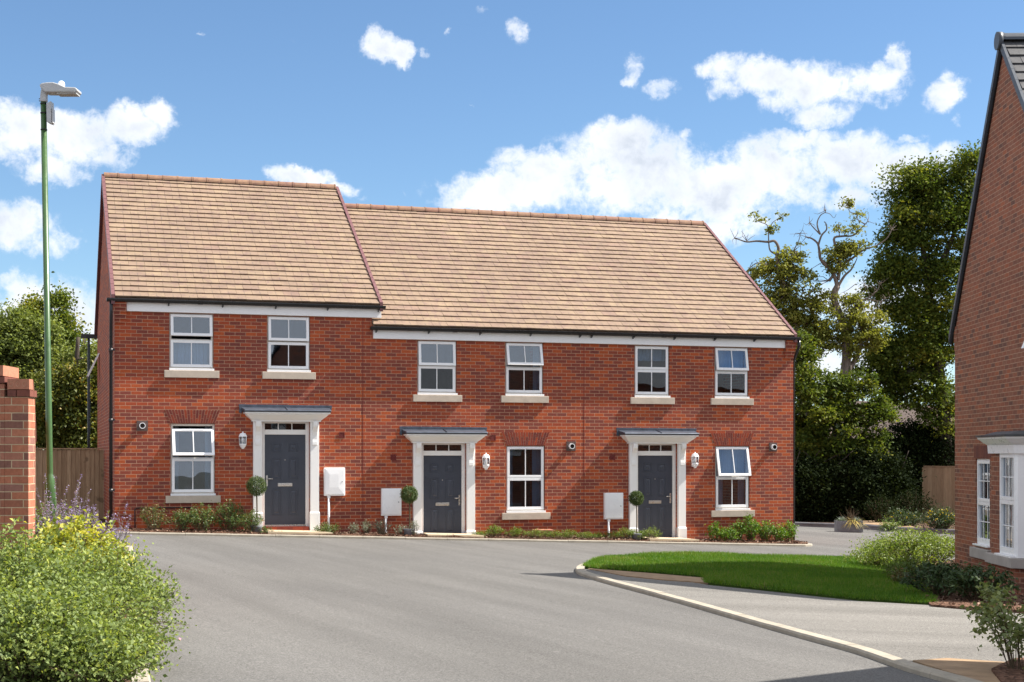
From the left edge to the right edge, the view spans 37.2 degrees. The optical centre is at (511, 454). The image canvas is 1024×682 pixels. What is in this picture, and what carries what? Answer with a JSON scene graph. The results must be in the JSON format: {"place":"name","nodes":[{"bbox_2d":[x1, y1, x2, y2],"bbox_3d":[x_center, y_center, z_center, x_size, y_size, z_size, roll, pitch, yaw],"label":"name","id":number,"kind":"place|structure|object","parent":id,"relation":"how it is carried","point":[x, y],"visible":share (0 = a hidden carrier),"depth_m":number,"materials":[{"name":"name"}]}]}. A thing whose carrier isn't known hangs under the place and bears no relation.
{"place":"outdoors","nodes":[
{"label":"outdoors","id":0,"kind":"place"},
{"bbox_2d":[36,518,108,527],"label":"garden soil","id":1,"kind":"structure","parent":0,"point":[103,521],"depth_m":34.42,"materials":[{"name":"brown soil"}]},
{"bbox_2d":[35,448,103,518],"bbox_3d":[-11.612,0.766,35.836,3.832,1.853,0.145,0,0,-17],"label":"board fence","id":2,"kind":"object","parent":1,"relation":"on","point":[70,467],"visible":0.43,"depth_m":36.16,"materials":[{"name":"brown wood"}]},
{"bbox_2d":[0,0,1023,449],"label":"sky","id":3,"kind":"structure","parent":0,"point":[716,113],"materials":[{"name":"blue"}]},
{"bbox_2d":[107,526,954,681],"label":"road","id":4,"kind":"structure","parent":0,"point":[273,609],"depth_m":15.46,"materials":[{"name":"grey asphalt"}]},
{"bbox_2d":[125,546,150,681],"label":"border kerb","id":5,"kind":"structure","parent":4,"relation":"on","point":[146,679],"depth_m":10.36,"materials":[{"name":"beige concrete"}]},
{"bbox_2d":[268,530,332,534],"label":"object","id":6,"kind":"structure","parent":4,"relation":"on","point":[293,532],"depth_m":31.71,"materials":[{"name":"beige concrete"}]},
{"bbox_2d":[423,533,483,537],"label":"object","id":7,"kind":"structure","parent":4,"relation":"on","point":[450,534],"depth_m":32.76,"materials":[{"name":"beige concrete"}]},
{"bbox_2d":[105,528,807,543],"bbox_3d":[-3.442,1.735,32.491,21.695,0.833,1.080,0,0,-17],"label":"mulch bed","id":8,"kind":"object","parent":4,"relation":"on","point":[452,536],"visible":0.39,"depth_m":32.63,"materials":[{"name":"brown soil"}]},
{"bbox_2d":[137,501,169,529],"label":"bed shrub","id":9,"kind":"object","parent":8,"relation":"on","point":[154,519],"visible":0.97,"depth_m":31.12,"materials":[{"name":"green plant"}]},
{"bbox_2d":[165,507,195,530],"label":"bed shrub","id":10,"kind":"object","parent":8,"relation":"on","point":[182,524],"visible":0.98,"depth_m":31.28,"materials":[{"name":"green plant"}]},
{"bbox_2d":[187,500,219,530],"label":"bed shrub","id":11,"kind":"object","parent":8,"relation":"on","point":[196,517],"visible":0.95,"depth_m":31.41,"materials":[{"name":"green plant"}]},
{"bbox_2d":[211,499,246,530],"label":"bed shrub","id":12,"kind":"object","parent":8,"relation":"on","point":[233,521],"visible":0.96,"depth_m":31.66,"materials":[{"name":"green plant"}]},
{"bbox_2d":[235,509,264,531],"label":"bed shrub","id":13,"kind":"object","parent":8,"relation":"on","point":[248,520],"visible":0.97,"depth_m":31.61,"materials":[{"name":"green plant"}]},
{"bbox_2d":[246,475,267,531],"bbox_3d":[-5.330,1.052,31.737,0.479,1.264,0.469,0,0,-17],"label":"topiary tree","id":14,"kind":"object","parent":8,"relation":"on","point":[261,485],"visible":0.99,"depth_m":31.67,"materials":[{"name":"green plant"}]},
{"bbox_2d":[312,520,342,533],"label":"bed shrub","id":15,"kind":"object","parent":8,"relation":"on","point":[325,528],"visible":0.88,"depth_m":32.18,"materials":[{"name":"green plant"}]},
{"bbox_2d":[361,518,373,532],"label":"bed shrub","id":16,"kind":"object","parent":8,"relation":"on","point":[367,529],"visible":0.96,"depth_m":32.49,"materials":[{"name":"green plant"}]},
{"bbox_2d":[372,519,391,534],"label":"bed shrub","id":17,"kind":"object","parent":8,"relation":"on","point":[381,531],"visible":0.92,"depth_m":32.50,"materials":[{"name":"green plant"}]},
{"bbox_2d":[400,485,417,534],"bbox_3d":[-2.212,1.215,32.659,0.410,1.158,0.441,0,0,-17],"label":"topiary tree","id":18,"kind":"object","parent":8,"relation":"on","point":[408,498],"visible":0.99,"depth_m":32.58,"materials":[{"name":"green plant"}]},
{"bbox_2d":[91,526,807,543],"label":"bark chips","id":19,"kind":"object","parent":8,"relation":"on","point":[420,534],"visible":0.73,"depth_m":32.94,"materials":[{"name":"brown wood"}]},
{"bbox_2d":[485,525,504,535],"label":"bed shrub","id":20,"kind":"object","parent":8,"relation":"on","point":[499,531],"visible":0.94,"depth_m":33.31,"materials":[{"name":"green plant"}]},
{"bbox_2d":[504,526,527,537],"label":"bed shrub","id":21,"kind":"object","parent":8,"relation":"on","point":[517,532],"visible":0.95,"depth_m":33.38,"materials":[{"name":"green plant"}]},
{"bbox_2d":[523,528,554,537],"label":"bed shrub","id":22,"kind":"object","parent":8,"relation":"on","point":[537,533],"visible":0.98,"depth_m":33.42,"materials":[{"name":"green plant"}]},
{"bbox_2d":[559,528,579,537],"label":"bed shrub","id":23,"kind":"object","parent":8,"relation":"on","point":[569,533],"visible":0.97,"depth_m":33.69,"materials":[{"name":"green plant"}]},
{"bbox_2d":[615,527,635,538],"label":"bed shrub","id":24,"kind":"object","parent":8,"relation":"on","point":[626,532],"visible":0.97,"depth_m":34.09,"materials":[{"name":"green plant"}]},
{"bbox_2d":[629,490,643,539],"bbox_3d":[2.792,1.379,34.152,0.382,1.183,0.367,0,0,-17],"label":"topiary tree","id":25,"kind":"object","parent":8,"relation":"on","point":[639,497],"visible":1,"depth_m":34.07,"materials":[{"name":"green plant"}]},
{"bbox_2d":[641,525,662,537],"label":"bed shrub","id":26,"kind":"object","parent":8,"relation":"on","point":[648,535],"visible":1,"depth_m":34.20,"materials":[{"name":"green plant"}]},
{"bbox_2d":[705,520,727,540],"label":"bed shrub","id":27,"kind":"object","parent":8,"relation":"on","point":[717,531],"visible":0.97,"depth_m":34.85,"materials":[{"name":"green plant"}]},
{"bbox_2d":[720,527,740,540],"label":"bed shrub","id":28,"kind":"object","parent":8,"relation":"on","point":[728,535],"visible":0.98,"depth_m":34.80,"materials":[{"name":"green plant"}]},
{"bbox_2d":[728,518,747,540],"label":"bed shrub","id":29,"kind":"object","parent":8,"relation":"on","point":[740,530],"visible":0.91,"depth_m":35.08,"materials":[{"name":"green plant"}]},
{"bbox_2d":[742,513,761,540],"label":"bed shrub","id":30,"kind":"object","parent":8,"relation":"on","point":[754,530],"visible":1,"depth_m":35.07,"materials":[{"name":"green plant"}]},
{"bbox_2d":[756,519,775,540],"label":"bed shrub","id":31,"kind":"object","parent":8,"relation":"on","point":[765,531],"visible":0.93,"depth_m":35.23,"materials":[{"name":"green plant"}]},
{"bbox_2d":[771,521,790,540],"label":"bed shrub","id":32,"kind":"object","parent":8,"relation":"on","point":[779,530],"visible":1,"depth_m":35.26,"materials":[{"name":"green plant"}]},
{"bbox_2d":[781,519,798,540],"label":"bed shrub","id":33,"kind":"object","parent":8,"relation":"on","point":[789,530],"visible":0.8,"depth_m":35.55,"materials":[{"name":"green plant"}]},
{"bbox_2d":[102,531,811,546],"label":"terrace kerb","id":34,"kind":"structure","parent":4,"relation":"on","point":[432,538],"depth_m":32.48,"materials":[{"name":"grey concrete"}]},
{"bbox_2d":[645,537,698,540],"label":"path","id":35,"kind":"structure","parent":4,"relation":"on","point":[667,539],"depth_m":34.18,"materials":[{"name":"beige concrete"}]},
{"bbox_2d":[586,566,927,604],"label":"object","id":36,"kind":"structure","parent":4,"relation":"on","point":[837,597],"depth_m":20.23,"materials":[{"name":"concrete"}]},
{"bbox_2d":[575,563,982,681],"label":"corner kerb","id":37,"kind":"structure","parent":4,"relation":"on","point":[903,664],"depth_m":14.84,"materials":[{"name":"grey concrete"}]},
{"bbox_2d":[585,569,1023,666],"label":"drive","id":38,"kind":"structure","parent":4,"relation":"on","point":[911,632],"depth_m":16.72,"materials":[{"name":"concrete"}]},
{"bbox_2d":[588,568,707,584],"bbox_3d":[1.964,1.810,22.599,2.732,0.070,0.939,0,0,42],"label":"paving wedge","id":39,"kind":"object","parent":38,"relation":"on","point":[665,577],"visible":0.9,"depth_m":22.40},
{"bbox_2d":[913,658,1003,681],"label":"paving apron","id":40,"kind":"object","parent":38,"relation":"on","point":[979,670],"visible":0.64,"depth_m":12.51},
{"bbox_2d":[991,658,1023,681],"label":"corner soil","id":41,"kind":"structure","parent":38,"relation":"on","point":[1002,672],"depth_m":12.03,"materials":[{"name":"brown soil"}]},
{"bbox_2d":[959,575,1023,669],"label":"sparse shrub","id":42,"kind":"object","parent":41,"relation":"on","point":[1001,619],"visible":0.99,"depth_m":12.32,"materials":[{"name":"green plant"}]},
{"bbox_2d":[834,520,862,531],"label":"planter trough","id":43,"kind":"object","parent":4,"relation":"on","point":[843,525],"visible":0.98,"depth_m":45.71,"materials":[{"name":"stone"}]},
{"bbox_2d":[795,522,954,533],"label":"kerb","id":44,"kind":"structure","parent":4,"relation":"on","point":[831,525],"depth_m":47.68,"materials":[{"name":"grey concrete"}]},
{"bbox_2d":[860,556,1023,612],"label":"shrub bed","id":45,"kind":"object","parent":4,"relation":"on","point":[946,603],"visible":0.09,"depth_m":19.04,"materials":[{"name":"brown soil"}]},
{"bbox_2d":[840,535,902,565],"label":"arching shrub","id":46,"kind":"object","parent":45,"relation":"on","point":[859,552],"visible":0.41,"depth_m":29.02,"materials":[{"name":"green plant"}]},
{"bbox_2d":[886,563,914,582],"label":"green shrub","id":47,"kind":"object","parent":45,"relation":"on","point":[896,574],"visible":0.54,"depth_m":22.02,"materials":[{"name":"green plant"}]},
{"bbox_2d":[857,522,954,569],"bbox_3d":[7.592,1.759,27.994,2.514,1.015,2.205,0,0,-17],"label":"arching shrub","id":48,"kind":"object","parent":45,"relation":"on","point":[933,547],"visible":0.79,"depth_m":27.86,"materials":[{"name":"green plant"}]},
{"bbox_2d":[881,556,934,576],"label":"green shrub","id":49,"kind":"object","parent":45,"relation":"on","point":[903,565],"visible":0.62,"depth_m":24.28,"materials":[{"name":"green plant"}]},
{"bbox_2d":[898,559,965,595],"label":"laurel shrub","id":50,"kind":"object","parent":45,"relation":"on","point":[928,576],"visible":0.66,"depth_m":20.12,"materials":[{"name":"green plant"}]},
{"bbox_2d":[936,559,986,572],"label":"green shrub","id":51,"kind":"object","parent":45,"relation":"on","point":[964,567],"visible":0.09,"depth_m":24.45,"materials":[{"name":"green plant"}]},
{"bbox_2d":[940,561,1020,600],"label":"laurel shrub","id":52,"kind":"object","parent":45,"relation":"on","point":[961,583],"visible":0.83,"depth_m":19.31,"materials":[{"name":"green plant"}]},
{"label":"border bed","id":53,"kind":"structure","parent":4,"relation":"on","visible":0},
{"bbox_2d":[39,81,80,519],"bbox_3d":[-5.810,-1.473,19.497,0.520,6.651,0.217,0,0,0],"label":"street lamp","id":54,"kind":"object","parent":53,"relation":"on","point":[47,112],"visible":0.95,"depth_m":19.46,"materials":[{"name":"green metal"}]},
{"bbox_2d":[0,516,125,631],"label":"leafy shrub","id":55,"kind":"object","parent":53,"relation":"on","point":[17,566],"visible":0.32,"depth_m":10.85,"materials":[{"name":"green plant"}]},
{"bbox_2d":[35,501,91,536],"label":"sage shrub","id":56,"kind":"object","parent":53,"relation":"on","point":[39,514],"visible":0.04,"depth_m":18.53,"materials":[{"name":"green plant"}]},
{"bbox_2d":[35,474,95,538],"bbox_3d":[-4.987,0.909,16.604,0.780,1.405,0.599,0,0,16],"label":"purple flower","id":57,"kind":"object","parent":53,"relation":"on","point":[62,513],"visible":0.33,"depth_m":16.61,"materials":[{"name":"purple plant"}]},
{"bbox_2d":[0,553,133,681],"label":"leafy shrub","id":58,"kind":"object","parent":53,"relation":"on","point":[25,629],"visible":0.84,"depth_m":9.78,"materials":[{"name":"green plant"}]},
{"bbox_2d":[4,505,149,582],"bbox_3d":[-3.951,0.993,13.622,1.381,1.076,1.127,0,0,-17],"label":"golden shrub","id":59,"kind":"object","parent":53,"relation":"on","point":[69,532],"visible":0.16,"depth_m":13.54,"materials":[{"name":"yellow plant"}]},
{"bbox_2d":[44,499,119,546],"bbox_3d":[-4.600,1.055,16.270,0.795,1.149,0.727,0,0,-17],"label":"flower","id":60,"kind":"object","parent":53,"relation":"on","point":[94,517],"visible":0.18,"depth_m":16.32,"materials":[{"name":"purple plant"}]},
{"bbox_2d":[3,620,181,681],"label":"leafy shrub","id":61,"kind":"object","parent":53,"relation":"on","point":[118,662],"visible":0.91,"depth_m":9.74,"materials":[{"name":"green plant"}]},
{"bbox_2d":[28,529,189,637],"bbox_3d":[-3.319,1.101,11.933,1.472,1.034,1.672,0,0,14],"label":"leafy shrub","id":62,"kind":"object","parent":53,"relation":"on","point":[132,583],"visible":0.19,"depth_m":11.93,"materials":[{"name":"green plant"}]},
{"bbox_2d":[87,502,136,550],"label":"purple flower","id":63,"kind":"object","parent":53,"relation":"on","point":[120,530],"visible":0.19,"depth_m":16.58,"materials":[{"name":"purple plant"}]},
{"bbox_2d":[63,580,196,647],"bbox_3d":[-2.982,1.214,11.189,1.169,0.645,1.260,0,0,21],"label":"leafy shrub","id":64,"kind":"object","parent":53,"relation":"on","point":[122,613],"visible":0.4,"depth_m":11.21,"materials":[{"name":"green plant"}]},
{"bbox_2d":[92,604,190,666],"bbox_3d":[-2.787,1.387,10.957,0.842,0.606,0.961,0,0,1],"label":"leafy shrub","id":65,"kind":"object","parent":53,"relation":"on","point":[145,634],"visible":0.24,"depth_m":10.86,"materials":[{"name":"green plant"}]},
{"bbox_2d":[95,537,191,629],"bbox_3d":[-3.293,1.165,13.086,1.135,0.926,1.041,0,0,-17],"label":"leafy shrub","id":66,"kind":"object","parent":53,"relation":"on","point":[163,593],"visible":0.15,"depth_m":13.14,"materials":[{"name":"green plant"}]},
{"bbox_2d":[795,516,954,528],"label":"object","id":67,"kind":"structure","parent":0,"point":[926,526],"depth_m":49.57,"materials":[{"name":"soil"}]},
{"bbox_2d":[730,196,897,437],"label":"oak tree","id":68,"kind":"object","parent":67,"relation":"on","point":[846,340],"visible":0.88,"depth_m":54.83,"materials":[{"name":"green plant"}]},
{"bbox_2d":[795,451,846,521],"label":"woodland bush","id":69,"kind":"object","parent":67,"relation":"on","point":[805,466],"visible":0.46,"depth_m":51.62,"materials":[{"name":"green plant"}]},
{"bbox_2d":[793,327,871,464],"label":"ivy tree","id":70,"kind":"object","parent":67,"relation":"on","point":[807,392],"visible":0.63,"depth_m":52.54,"materials":[{"name":"green plant"}]},
{"bbox_2d":[797,444,879,521],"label":"woodland bush","id":71,"kind":"object","parent":67,"relation":"on","point":[835,514],"visible":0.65,"depth_m":51.62,"materials":[{"name":"green plant"}]},
{"bbox_2d":[795,363,905,464],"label":"ivy tree","id":72,"kind":"object","parent":67,"relation":"on","point":[874,413],"visible":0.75,"depth_m":52.65,"materials":[{"name":"green plant"}]},
{"bbox_2d":[852,493,901,521],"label":"shrub","id":73,"kind":"object","parent":67,"relation":"on","point":[882,506],"visible":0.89,"depth_m":49.91,"materials":[{"name":"green plant"}]},
{"bbox_2d":[823,433,935,520],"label":"woodland bush","id":74,"kind":"object","parent":67,"relation":"on","point":[891,481],"visible":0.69,"depth_m":51.82,"materials":[{"name":"green plant"}]},
{"bbox_2d":[867,515,903,530],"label":"shrub","id":75,"kind":"object","parent":67,"relation":"on","point":[885,526],"visible":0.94,"depth_m":46.78,"materials":[{"name":"green plant"}]},
{"bbox_2d":[863,521,914,527],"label":"buff ramp","id":76,"kind":"structure","parent":67,"relation":"on","point":[871,523],"depth_m":48.85,"materials":[{"name":"beige concrete"}]},
{"bbox_2d":[863,414,935,509],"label":"woodland bush","id":77,"kind":"object","parent":67,"relation":"on","point":[906,439],"visible":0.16,"depth_m":56.90,"materials":[{"name":"green plant"}]},
{"bbox_2d":[880,503,928,526],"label":"shrub","id":78,"kind":"object","parent":67,"relation":"on","point":[906,519],"visible":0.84,"depth_m":47.35,"materials":[{"name":"green plant"}]},
{"bbox_2d":[887,484,936,521],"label":"shrub","id":79,"kind":"object","parent":67,"relation":"on","point":[907,504],"visible":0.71,"depth_m":50.86,"materials":[{"name":"green plant"}]},
{"bbox_2d":[851,139,980,465],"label":"oak tree","id":80,"kind":"object","parent":67,"relation":"on","point":[908,362],"visible":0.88,"depth_m":56.54,"materials":[{"name":"green plant"}]},
{"bbox_2d":[892,413,954,513],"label":"woodland bush","id":81,"kind":"object","parent":67,"relation":"on","point":[934,449],"visible":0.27,"depth_m":56.73,"materials":[{"name":"green plant"}]},
{"bbox_2d":[914,501,954,529],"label":"shrub","id":82,"kind":"object","parent":67,"relation":"on","point":[943,517],"visible":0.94,"depth_m":45.67,"materials":[{"name":"green plant"}]},
{"bbox_2d":[922,466,954,518],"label":"board fence","id":83,"kind":"object","parent":67,"relation":"on","point":[940,486],"visible":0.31,"depth_m":53.70,"materials":[{"name":"brown wood"}]},
{"bbox_3d":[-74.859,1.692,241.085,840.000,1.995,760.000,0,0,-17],"label":"ground","id":84,"kind":"structure","parent":0,"visible":0},
{"bbox_2d":[0,365,36,555],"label":"garden wall","id":85,"kind":"structure","parent":84,"relation":"on","point":[18,437],"depth_m":14.44,"materials":[{"name":"brick"}]},
{"bbox_2d":[0,298,75,390],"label":"leafy tree","id":86,"kind":"object","parent":84,"relation":"on","point":[21,337],"visible":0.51,"depth_m":49.52,"materials":[{"name":"green plant"}]},
{"bbox_2d":[2,271,96,363],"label":"leafy tree","id":87,"kind":"object","parent":84,"relation":"on","point":[59,299],"visible":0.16,"depth_m":55.73,"materials":[{"name":"green plant"}]},
{"bbox_2d":[14,327,96,389],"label":"leafy tree","id":88,"kind":"object","parent":84,"relation":"on","point":[82,349],"visible":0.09,"depth_m":49.56,"materials":[{"name":"green plant"}]},
{"bbox_2d":[20,337,96,449],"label":"yellowing tree","id":89,"kind":"object","parent":84,"relation":"on","point":[69,404],"visible":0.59,"depth_m":43.49,"materials":[{"name":"green plant"}]},
{"bbox_2d":[81,172,385,532],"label":"terraced house","id":90,"kind":"structure","parent":84,"relation":"on","point":[232,335],"depth_m":32.65,"materials":[{"name":"red brick"}]},
{"bbox_2d":[164,313,218,377],"bbox_3d":[-6.751,-2.289,31.988,1.131,1.348,0.352,0,0,-17],"label":"window","id":91,"kind":"structure","parent":90,"relation":"in","point":[186,356],"depth_m":31.95,"materials":[{"name":"white plastic"}]},
{"bbox_2d":[165,410,220,502],"bbox_3d":[-6.708,0.035,31.928,1.144,1.951,0.492,0,0,-17],"label":"window","id":92,"kind":"structure","parent":90,"relation":"in","point":[178,495],"depth_m":31.91,"materials":[{"name":"white plastic"}]},
{"bbox_2d":[265,435,305,525],"bbox_3d":[-4.861,0.550,32.558,0.877,1.960,0.110,0,0,-17],"label":"door","id":93,"kind":"structure","parent":90,"relation":"in","point":[284,454],"depth_m":32.56,"materials":[{"name":"grey wood"}]},
{"bbox_2d":[262,316,315,379],"bbox_3d":[-4.779,-2.289,32.520,1.138,1.348,0.172,0,0,-17],"label":"window","id":94,"kind":"structure","parent":90,"relation":"in","point":[273,372],"depth_m":32.47,"materials":[{"name":"white plastic"}]},
{"bbox_2d":[345,203,586,536],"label":"terraced house","id":95,"kind":"structure","parent":84,"relation":"on","point":[478,328],"depth_m":34.11,"materials":[{"name":"red brick"}]},
{"bbox_2d":[413,340,461,401],"bbox_3d":[-1.654,-1.839,33.490,1.110,1.348,0.172,0,0,-17],"label":"window","id":96,"kind":"structure","parent":95,"relation":"in","point":[424,395],"depth_m":33.44,"materials":[{"name":"white plastic"}]},
{"bbox_2d":[423,456,460,532],"bbox_3d":[-1.537,1.000,33.590,0.873,1.960,0.110,0,0,-17],"label":"door","id":97,"kind":"structure","parent":95,"relation":"in","point":[441,474],"depth_m":33.59,"materials":[{"name":"grey wood"}]},
{"bbox_2d":[501,342,548,402],"bbox_3d":[0.256,-1.840,34.138,1.114,1.350,0.401,0,0,-17],"label":"window","id":98,"kind":"structure","parent":95,"relation":"in","point":[535,395],"depth_m":34.06,"materials":[{"name":"white plastic"}]},
{"bbox_2d":[501,432,549,519],"bbox_3d":[0.272,0.475,34.176,1.139,1.951,0.339,0,0,-17],"label":"window","id":99,"kind":"structure","parent":95,"relation":"in","point":[511,438],"depth_m":34.10,"materials":[{"name":"white plastic"}]},
{"bbox_2d":[519,212,800,540],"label":"terraced house","id":100,"kind":"structure","parent":84,"relation":"on","point":[692,340],"depth_m":35.63,"materials":[{"name":"red brick"}]},
{"bbox_2d":[630,345,674,403],"bbox_3d":[3.192,-1.839,35.082,1.088,1.348,0.339,0,0,-17],"label":"window","id":101,"kind":"structure","parent":100,"relation":"in","point":[641,353],"depth_m":35.00,"materials":[{"name":"white plastic"}]},
{"bbox_2d":[638,456,671,536],"bbox_3d":[3.303,1.000,35.093,0.864,1.960,0.110,0,0,-17],"label":"door","id":102,"kind":"structure","parent":100,"relation":"in","point":[654,472],"depth_m":35.10,"materials":[{"name":"grey wood"}]},
{"bbox_2d":[710,347,753,404],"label":"window","id":103,"kind":"structure","parent":100,"relation":"in","point":[727,360],"depth_m":35.61,"materials":[{"name":"white plastic"}]},
{"bbox_2d":[711,433,754,516],"bbox_3d":[5.139,0.475,35.635,1.112,1.951,0.439,0,0,-17],"label":"window","id":104,"kind":"structure","parent":100,"relation":"in","point":[729,447],"depth_m":35.63,"materials":[{"name":"white plastic"}]},
{"bbox_2d":[581,549,939,602],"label":"grass","id":105,"kind":"structure","parent":84,"relation":"on","point":[832,575],"depth_m":23.68,"materials":[{"name":"green plant"}]},
{"bbox_2d":[850,401,954,441],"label":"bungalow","id":106,"kind":"object","parent":84,"relation":"on","point":[903,416],"depth_m":80.39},
{"bbox_2d":[949,32,1023,594],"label":"gable house","id":107,"kind":"structure","parent":84,"relation":"on","point":[986,332],"depth_m":24.30,"materials":[{"name":"red brick"}]},
{"bbox_2d":[969,445,990,559],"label":"window","id":108,"kind":"structure","parent":107,"relation":"in","point":[983,465],"depth_m":25.28,"materials":[{"name":"white plastic"}]},
{"bbox_2d":[985,453,1023,568],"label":"window","id":109,"kind":"structure","parent":107,"relation":"in","point":[1011,555],"depth_m":21.96,"materials":[{"name":"white plastic"}]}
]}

